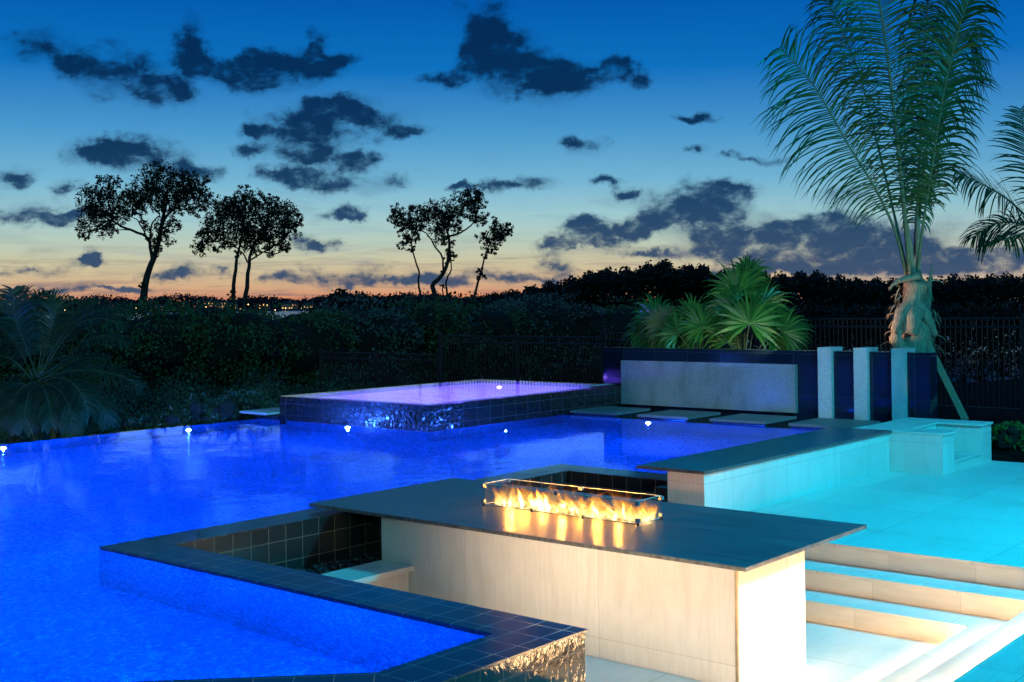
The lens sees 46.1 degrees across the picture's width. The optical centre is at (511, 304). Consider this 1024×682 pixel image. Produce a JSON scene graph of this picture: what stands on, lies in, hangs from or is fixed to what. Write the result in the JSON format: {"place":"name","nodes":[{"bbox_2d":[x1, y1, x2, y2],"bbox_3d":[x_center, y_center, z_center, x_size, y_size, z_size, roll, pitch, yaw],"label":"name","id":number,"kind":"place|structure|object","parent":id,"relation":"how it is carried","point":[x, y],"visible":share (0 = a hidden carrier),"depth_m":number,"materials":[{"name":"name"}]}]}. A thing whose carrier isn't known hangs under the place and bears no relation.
{"place":"outdoors","nodes":[
{"label":"outdoors","id":0,"kind":"place"},
{"bbox_2d":[74,158,220,314],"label":"mangrove tree","id":1,"kind":"object","parent":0,"point":[181,196],"visible":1,"depth_m":55.86,"materials":[{"name":"grey plant"}]},
{"bbox_2d":[189,184,303,311],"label":"mangrove tree","id":2,"kind":"object","parent":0,"point":[240,226],"visible":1,"depth_m":56.68,"materials":[{"name":"grey plant"}]},
{"bbox_2d":[306,554,380,571],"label":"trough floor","id":3,"kind":"structure","parent":0,"point":[334,570],"depth_m":10.25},
{"bbox_2d":[292,550,381,573],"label":"pebbles","id":4,"kind":"object","parent":3,"relation":"on","point":[323,567],"visible":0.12,"depth_m":10.23,"materials":[{"name":"black stone"}]},
{"bbox_2d":[0,415,814,681],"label":"pool water","id":5,"kind":"structure","parent":0,"point":[77,604],"depth_m":10.54,"materials":[{"name":"blue liquid"}]},
{"bbox_2d":[396,228,423,303],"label":"mangrove tree","id":6,"kind":"object","parent":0,"point":[408,238],"visible":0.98,"depth_m":62.52,"materials":[{"name":"green plant"}]},
{"bbox_2d":[47,301,781,312],"bbox_3d":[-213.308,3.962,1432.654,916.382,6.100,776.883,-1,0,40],"label":"shore","id":7,"kind":"structure","parent":0,"point":[277,308],"depth_m":1354.34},
{"bbox_2d":[204,300,227,307],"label":"shore house","id":8,"kind":"structure","parent":7,"relation":"on","point":[219,301],"depth_m":1364.07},
{"bbox_2d":[219,301,239,309],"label":"shore house","id":9,"kind":"structure","parent":7,"relation":"on","point":[236,303],"depth_m":1364.00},
{"bbox_2d":[0,288,520,310],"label":"treeline","id":10,"kind":"object","parent":7,"relation":"on","point":[252,301],"visible":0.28,"depth_m":1391.73,"materials":[{"name":"black plant"}]},
{"bbox_2d":[258,301,271,308],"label":"shore house","id":11,"kind":"structure","parent":7,"relation":"on","point":[268,303],"depth_m":1374.00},
{"bbox_2d":[281,301,298,308],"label":"shore house","id":12,"kind":"structure","parent":7,"relation":"on","point":[290,307],"depth_m":1364.00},
{"bbox_2d":[302,302,312,308],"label":"shore house","id":13,"kind":"structure","parent":7,"relation":"on","point":[305,306],"depth_m":1360.00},
{"bbox_2d":[308,287,582,312],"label":"scrub","id":14,"kind":"object","parent":7,"relation":"on","point":[566,297],"visible":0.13,"depth_m":70.03,"materials":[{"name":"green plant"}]},
{"bbox_2d":[386,184,489,305],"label":"mangrove tree","id":15,"kind":"object","parent":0,"point":[446,218],"visible":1,"depth_m":61.89,"materials":[{"name":"grey plant"}]},
{"bbox_2d":[439,251,454,305],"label":"mangrove tree","id":16,"kind":"object","parent":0,"point":[447,293],"visible":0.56,"depth_m":63.16,"materials":[{"name":"brown plant"}]},
{"bbox_2d":[471,216,513,305],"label":"mangrove tree","id":17,"kind":"object","parent":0,"point":[500,234],"visible":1,"depth_m":61.76,"materials":[{"name":"green plant"}]},
{"bbox_2d":[0,0,1023,302],"label":"sky","id":18,"kind":"structure","parent":0,"point":[616,134],"materials":[{"name":"blue"}]},
{"bbox_2d":[2,378,1023,462],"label":"ground","id":19,"kind":"structure","parent":0,"point":[1013,454],"depth_m":25.80,"materials":[{"name":"soil"}]},
{"bbox_2d":[0,293,51,388],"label":"hedge bush","id":20,"kind":"object","parent":19,"relation":"on","point":[5,370],"visible":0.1,"depth_m":41.10,"materials":[{"name":"green plant"}]},
{"bbox_2d":[0,294,140,398],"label":"hedge bush","id":21,"kind":"object","parent":19,"relation":"on","point":[83,335],"visible":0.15,"depth_m":42.25,"materials":[{"name":"green plant"}]},
{"bbox_2d":[0,285,148,442],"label":"date palm","id":22,"kind":"object","parent":19,"relation":"on","point":[18,409],"visible":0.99,"depth_m":18.99,"materials":[{"name":"green plant"}]},
{"bbox_2d":[97,427,119,433],"bbox_3d":[-6.200,2.276,19.063,0.813,0.698,0.799,-1,0,40],"label":"shrub","id":23,"kind":"object","parent":19,"relation":"on","point":[106,430],"visible":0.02,"depth_m":18.97,"materials":[{"name":"green plant"}]},
{"bbox_2d":[113,413,155,431],"bbox_3d":[-6.044,2.199,19.596,0.853,0.844,0.968,-1,0,40],"label":"shrub","id":24,"kind":"object","parent":19,"relation":"on","point":[132,424],"visible":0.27,"depth_m":19.45,"materials":[{"name":"green plant"}]},
{"bbox_2d":[67,296,215,397],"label":"hedge bush","id":25,"kind":"object","parent":19,"relation":"on","point":[154,352],"visible":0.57,"depth_m":42.80,"materials":[{"name":"green plant"}]},
{"bbox_2d":[155,411,201,427],"bbox_3d":[-5.414,2.184,19.622,0.858,0.941,0.906,-1,0,40],"label":"shrub","id":26,"kind":"object","parent":19,"relation":"on","point":[172,420],"visible":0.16,"depth_m":19.40,"materials":[{"name":"green plant"}]},
{"bbox_2d":[0,362,417,443],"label":"undergrowth","id":27,"kind":"object","parent":19,"relation":"on","point":[175,404],"visible":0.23,"depth_m":31.13,"materials":[{"name":"green plant"}]},
{"bbox_2d":[181,389,242,424],"bbox_3d":[-4.976,2.033,19.956,0.906,1.273,1.024,-1,0,40],"label":"shrub","id":28,"kind":"object","parent":19,"relation":"on","point":[226,409],"visible":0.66,"depth_m":19.80,"materials":[{"name":"green plant"}]},
{"bbox_2d":[142,298,302,394],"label":"hedge bush","id":29,"kind":"object","parent":19,"relation":"on","point":[241,343],"visible":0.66,"depth_m":43.80,"materials":[{"name":"green plant"}]},
{"bbox_2d":[236,388,277,419],"bbox_3d":[-4.436,2.035,20.653,0.913,1.231,0.940,-1,0,-28],"label":"shrub","id":30,"kind":"object","parent":19,"relation":"on","point":[243,405],"visible":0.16,"depth_m":20.40,"materials":[{"name":"green plant"}]},
{"bbox_2d":[244,300,359,394],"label":"hedge bush","id":31,"kind":"object","parent":19,"relation":"on","point":[331,335],"visible":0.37,"depth_m":46.20,"materials":[{"name":"green plant"}]},
{"bbox_2d":[299,294,426,390],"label":"hedge bush","id":32,"kind":"object","parent":19,"relation":"on","point":[383,331],"visible":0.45,"depth_m":48.41,"materials":[{"name":"green plant"}]},
{"bbox_2d":[319,349,438,392],"bbox_3d":[-3.547,2.251,31.808,4.580,2.070,0.080,-1,0,40],"label":"fence","id":33,"kind":"object","parent":19,"relation":"on","point":[376,358],"visible":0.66,"depth_m":31.80,"materials":[{"name":"black metal"}]},
{"bbox_2d":[366,293,493,384],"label":"hedge bush","id":34,"kind":"object","parent":19,"relation":"on","point":[432,320],"visible":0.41,"depth_m":50.52,"materials":[{"name":"green plant"}]},
{"bbox_2d":[424,291,542,381],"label":"hedge bush","id":35,"kind":"object","parent":19,"relation":"on","point":[500,323],"visible":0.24,"depth_m":53.84,"materials":[{"name":"green plant"}]},
{"bbox_2d":[438,332,602,383],"bbox_3d":[0.133,1.723,28.696,5.130,2.070,0.080,-1,0,40],"label":"fence","id":36,"kind":"object","parent":19,"relation":"on","point":[516,343],"visible":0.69,"depth_m":28.66,"materials":[{"name":"black metal"}]},
{"bbox_2d":[484,291,612,383],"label":"hedge bush","id":37,"kind":"object","parent":19,"relation":"on","point":[553,318],"visible":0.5,"depth_m":56.08,"materials":[{"name":"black plant"}]},
{"bbox_2d":[590,296,672,383],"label":"hedge bush","id":38,"kind":"object","parent":19,"relation":"on","point":[618,318],"visible":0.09,"depth_m":59.09,"materials":[{"name":"green plant"}]},
{"bbox_2d":[602,329,671,347],"bbox_3d":[2.806,1.589,26.439,1.930,2.070,0.080,-1,0,40],"label":"fence","id":39,"kind":"object","parent":19,"relation":"on","point":[604,332],"visible":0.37,"depth_m":26.87,"materials":[{"name":"black metal"}]},
{"bbox_2d":[621,293,679,347],"bbox_3d":[2.747,0.957,22.329,1.339,2.334,0.922,-1,0,-7],"label":"fan palm","id":40,"kind":"object","parent":19,"relation":"on","point":[647,323],"visible":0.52,"depth_m":22.31,"materials":[{"name":"green plant"}]},
{"bbox_2d":[650,293,750,348],"bbox_3d":[3.499,0.949,21.720,1.560,2.333,1.507,-1,0,40],"label":"fan palm","id":41,"kind":"object","parent":19,"relation":"on","point":[688,324],"visible":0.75,"depth_m":21.47,"materials":[{"name":"green plant"}]},
{"bbox_2d":[702,252,814,349],"bbox_3d":[4.220,0.563,21.018,1.790,3.085,1.824,-1,0,40],"label":"fan palm","id":42,"kind":"object","parent":19,"relation":"on","point":[782,328],"visible":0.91,"depth_m":21.15,"materials":[{"name":"green plant"}]},
{"bbox_2d":[603,347,937,422],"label":"feature wall","id":43,"kind":"structure","parent":19,"relation":"on","point":[868,383],"depth_m":19.04,"materials":[{"name":"blue tile"}]},
{"bbox_2d":[675,313,1023,423],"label":"fence","id":44,"kind":"object","parent":19,"relation":"on","point":[1021,338],"visible":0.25,"depth_m":21.83,"materials":[{"name":"black metal"}]},
{"bbox_2d":[751,0,1008,355],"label":"coconut palm","id":45,"kind":"object","parent":19,"relation":"on","point":[913,324],"visible":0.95,"depth_m":17.98,"materials":[{"name":"green plant"}]},
{"bbox_2d":[927,341,968,419],"bbox_3d":[6.529,1.162,18.189,0.066,1.563,0.905,-1,0,-28],"label":"timber brace","id":46,"kind":"object","parent":45,"relation":"attached to","point":[952,392],"visible":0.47,"depth_m":18.07,"materials":[{"name":"wood"}]},
{"bbox_2d":[751,299,1023,383],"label":"scrub","id":47,"kind":"object","parent":19,"relation":"on","point":[951,311],"visible":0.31,"depth_m":51.22,"materials":[{"name":"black plant"}]},
{"bbox_2d":[941,105,1023,264],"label":"coconut palm","id":48,"kind":"object","parent":19,"relation":"on","point":[984,243],"visible":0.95,"depth_m":21.99,"materials":[{"name":"green plant"}]},
{"bbox_2d":[991,420,1023,450],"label":"shrub","id":49,"kind":"object","parent":19,"relation":"on","point":[1006,435],"visible":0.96,"depth_m":17.53,"materials":[{"name":"green plant"}]},
{"bbox_2d":[1015,423,1023,446],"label":"shrub","id":50,"kind":"object","parent":19,"relation":"on","point":[1021,445],"visible":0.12,"depth_m":18.23,"materials":[{"name":"green plant"}]},
{"bbox_2d":[46,300,1021,381],"bbox_3d":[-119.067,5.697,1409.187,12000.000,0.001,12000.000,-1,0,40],"label":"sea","id":51,"kind":"structure","parent":0,"point":[286,313],"depth_m":78.43,"materials":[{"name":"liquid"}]},
{"bbox_2d":[506,258,1023,351],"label":"treeline","id":52,"kind":"object","parent":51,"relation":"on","point":[665,279],"visible":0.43,"depth_m":89.87,"materials":[{"name":"black plant"}]},
{"bbox_2d":[585,655,703,681],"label":"pit floor","id":53,"kind":"structure","parent":0,"point":[599,670],"depth_m":8.37,"materials":[{"name":"white tile"}]},
{"bbox_2d":[627,411,808,428],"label":"trough floor","id":54,"kind":"structure","parent":0,"point":[710,422],"depth_m":18.67,"materials":[{"name":"black tile"}]},
{"bbox_2d":[570,406,649,417],"bbox_3d":[1.632,1.788,19.881,0.930,0.102,0.980,-1,0,40],"label":"stepping stone","id":55,"kind":"object","parent":54,"relation":"on","point":[613,412],"visible":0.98,"depth_m":19.65,"materials":[{"name":"grey stone"}]},
{"bbox_2d":[638,410,720,422],"bbox_3d":[2.652,1.775,19.020,0.920,0.102,0.980,-1,0,40],"label":"stepping stone","id":56,"kind":"object","parent":54,"relation":"on","point":[682,416],"visible":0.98,"depth_m":18.80,"materials":[{"name":"grey stone"}]},
{"bbox_2d":[709,413,796,426],"bbox_3d":[3.653,1.762,18.175,0.940,0.102,0.980,-1,0,40],"label":"stepping stone","id":57,"kind":"object","parent":54,"relation":"on","point":[755,420],"visible":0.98,"depth_m":17.96,"materials":[{"name":"grey stone"}]},
{"bbox_2d":[788,418,879,429],"bbox_3d":[4.654,1.749,17.330,0.960,0.102,0.980,-1,0,40],"label":"stepping stone","id":58,"kind":"object","parent":54,"relation":"on","point":[816,423],"visible":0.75,"depth_m":17.18,"materials":[{"name":"grey stone"}]},
{"bbox_2d":[773,620,939,681],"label":"pit floor","id":59,"kind":"structure","parent":0,"point":[834,653],"depth_m":9.03,"materials":[{"name":"white tile"}]},
{"bbox_2d":[321,560,413,591],"bbox_3d":[-1.466,2.429,9.508,0.383,0.500,1.850,-1,0,40],"label":"stone bench","id":60,"kind":"object","parent":59,"relation":"on","point":[388,574],"visible":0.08,"depth_m":9.85,"materials":[{"name":"stone"}]},
{"bbox_2d":[309,478,866,681],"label":"fire bar","id":61,"kind":"object","parent":59,"relation":"on","point":[706,594],"visible":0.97,"depth_m":8.89,"materials":[{"name":"stone"}]},
{"bbox_2d":[491,500,651,523],"bbox_3d":[0.481,1.725,10.055,1.510,0.034,0.260,-1,0,40],"label":"fire burner","id":62,"kind":"object","parent":61,"relation":"on","point":[527,505],"visible":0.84,"depth_m":10.01,"materials":[{"name":"metal"}]},
{"bbox_2d":[497,493,653,521],"bbox_3d":[0.464,1.612,10.091,1.715,0.234,0.364,-1,0,40],"label":"fire","id":63,"kind":"object","parent":62,"relation":"on","point":[540,502],"visible":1,"depth_m":10.04,"materials":[{"name":"orange"}]},
{"bbox_2d":[481,479,663,525],"bbox_3d":[0.480,1.642,10.055,1.642,0.196,0.368,-1,0,40],"label":"glass guard","id":64,"kind":"object","parent":61,"relation":"on","point":[637,520],"visible":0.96,"depth_m":9.96,"materials":[{"name":"glass"}]},
{"bbox_2d":[805,589,1008,681],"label":"stone step","id":65,"kind":"object","parent":59,"relation":"on","point":[952,633],"visible":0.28,"depth_m":9.45,"materials":[{"name":"stone"}]},
{"bbox_2d":[805,559,1023,681],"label":"stone step","id":66,"kind":"object","parent":65,"relation":"on","point":[994,601],"visible":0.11,"depth_m":9.63,"materials":[{"name":"stone"}]},
{"bbox_2d":[805,537,1023,681],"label":"stone step","id":67,"kind":"object","parent":66,"relation":"on","point":[1005,663],"visible":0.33,"depth_m":9.94,"materials":[{"name":"stone"}]},
{"bbox_2d":[750,461,1023,558],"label":"patio","id":68,"kind":"structure","parent":0,"point":[977,509],"depth_m":12.33,"materials":[{"name":"tile"}]},
{"bbox_2d":[637,427,891,510],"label":"counter wall","id":69,"kind":"structure","parent":68,"relation":"on","point":[754,475],"depth_m":12.90,"materials":[{"name":"stone"}]},
{"bbox_2d":[856,426,955,475],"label":"stone block","id":70,"kind":"structure","parent":68,"relation":"on","point":[922,451],"depth_m":14.76,"materials":[{"name":"stone"}]},
{"bbox_2d":[895,417,992,463],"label":"stone block","id":71,"kind":"structure","parent":68,"relation":"on","point":[972,436],"depth_m":15.74,"materials":[{"name":"stone"}]},
{"bbox_2d":[869,420,981,471],"bbox_3d":[5.338,1.822,15.586,1.145,0.506,0.975,-1,0,40],"label":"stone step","id":72,"kind":"object","parent":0,"point":[962,459],"visible":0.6,"depth_m":15.52,"materials":[{"name":"stone"}]},
{"label":"pool floor","id":73,"kind":"structure","parent":0,"visible":0},
{"bbox_2d":[99,464,667,681],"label":"pool wall","id":74,"kind":"structure","parent":73,"relation":"on","point":[273,551],"depth_m":8.07,"materials":[{"name":"black tile"}]},
{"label":"pool side","id":75,"kind":"structure","parent":0,"visible":0},
{"bbox_2d":[280,379,623,431],"bbox_3d":[-0.890,1.961,20.271,3.358,1.022,4.908,-1,0,40],"label":"spa","id":76,"kind":"object","parent":75,"relation":"on","point":[429,407],"visible":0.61,"depth_m":18.94,"materials":[{"name":"tile"}]},
{"bbox_2d":[239,407,279,419],"bbox_3d":[-3.938,2.128,19.836,0.710,0.765,0.800,-1,0,40],"label":"stone ledge","id":77,"kind":"object","parent":76,"relation":"attached to","point":[269,413],"visible":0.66,"depth_m":19.64,"materials":[{"name":"stone"}]},
{"bbox_2d":[579,383,618,387],"bbox_3d":[1.522,1.409,20.866,0.240,0.016,0.830,-1,0,40],"label":"overflow grate","id":78,"kind":"object","parent":76,"relation":"on","point":[599,385],"visible":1,"depth_m":20.79,"materials":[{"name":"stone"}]}
]}

